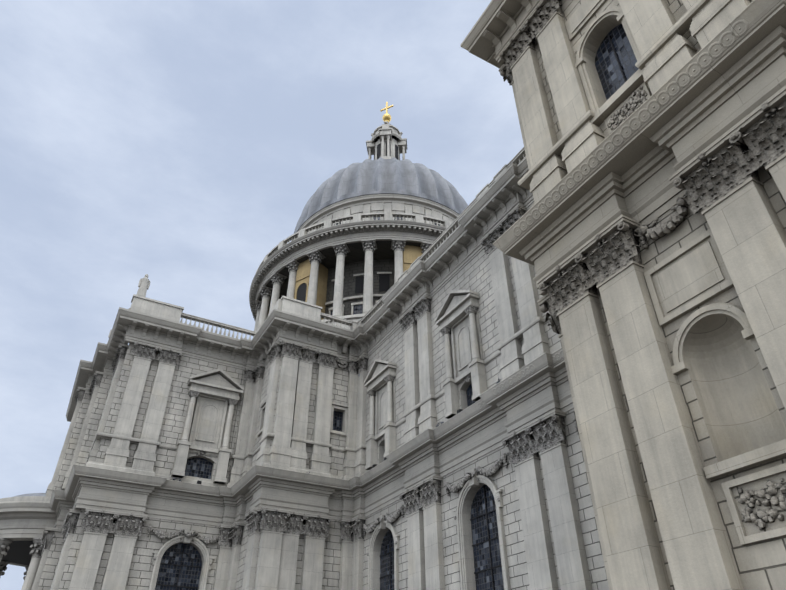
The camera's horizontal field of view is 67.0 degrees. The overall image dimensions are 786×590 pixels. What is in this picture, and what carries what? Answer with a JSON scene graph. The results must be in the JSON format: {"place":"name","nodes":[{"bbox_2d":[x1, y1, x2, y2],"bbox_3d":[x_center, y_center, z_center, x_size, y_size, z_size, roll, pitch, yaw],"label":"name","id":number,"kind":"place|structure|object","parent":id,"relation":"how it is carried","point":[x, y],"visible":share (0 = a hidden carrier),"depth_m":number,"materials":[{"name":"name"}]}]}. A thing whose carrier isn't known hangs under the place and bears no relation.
{"place":"outdoors","nodes":[
{"label":"outdoors","id":0,"kind":"place"},
{"bbox_2d":[0,0,523,589],"label":"sky","id":1,"kind":"structure","parent":0,"point":[177,143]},
{"bbox_2d":[268,245,422,319],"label":"wall","id":2,"kind":"structure","parent":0,"point":[411,254],"depth_m":80.92,"materials":[{"name":"beige stone"}]},
{"label":"ground","id":3,"kind":"structure","parent":0,"visible":0},
{"bbox_2d":[1,34,626,589],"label":"dark interior","id":4,"kind":"object","parent":3,"relation":"on","point":[17,552],"visible":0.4,"depth_m":55.10,"materials":[{"name":"black"}]},
{"bbox_2d":[0,0,785,589],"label":"stone trim","id":5,"kind":"structure","parent":3,"relation":"on","point":[740,242],"depth_m":29.18,"materials":[{"name":"grey stone"}]},
{"bbox_2d":[14,121,467,496],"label":"lead roofs","id":6,"kind":"structure","parent":5,"relation":"on","point":[381,175],"depth_m":95.00,"materials":[{"name":"grey metal"}]},
{"bbox_2d":[173,378,499,481],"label":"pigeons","id":7,"kind":"object","parent":5,"relation":"on","point":[437,425],"visible":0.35,"depth_m":39.22,"materials":[{"name":"grey"}]},
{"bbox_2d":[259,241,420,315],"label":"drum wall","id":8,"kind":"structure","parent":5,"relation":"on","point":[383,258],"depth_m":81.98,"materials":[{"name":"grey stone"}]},
{"bbox_2d":[0,20,748,589],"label":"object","id":9,"kind":"object","parent":5,"relation":"on","point":[260,320],"visible":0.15,"depth_m":50.50,"materials":[{"name":"grey stone"}]},
{"bbox_2d":[380,102,392,121],"bbox_3d":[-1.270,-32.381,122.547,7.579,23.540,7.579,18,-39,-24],"label":"cross","id":10,"kind":"object","parent":5,"relation":"on","point":[386,117],"visible":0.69,"depth_m":125.81,"materials":[{"name":"gold metal"}]},
{"bbox_2d":[0,0,785,579],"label":"stone carving","id":11,"kind":"object","parent":5,"relation":"on","point":[728,168],"visible":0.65,"depth_m":29.33},
{"bbox_2d":[155,24,638,589],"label":"window glass","id":12,"kind":"object","parent":5,"relation":"on","point":[611,78],"visible":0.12,"depth_m":35.01,"materials":[{"name":"black glass"}]},
{"bbox_2d":[31,0,785,589],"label":"ashlar walls","id":13,"kind":"structure","parent":3,"relation":"on","point":[761,564],"depth_m":39.52,"materials":[{"name":"grey stone"}]}
]}

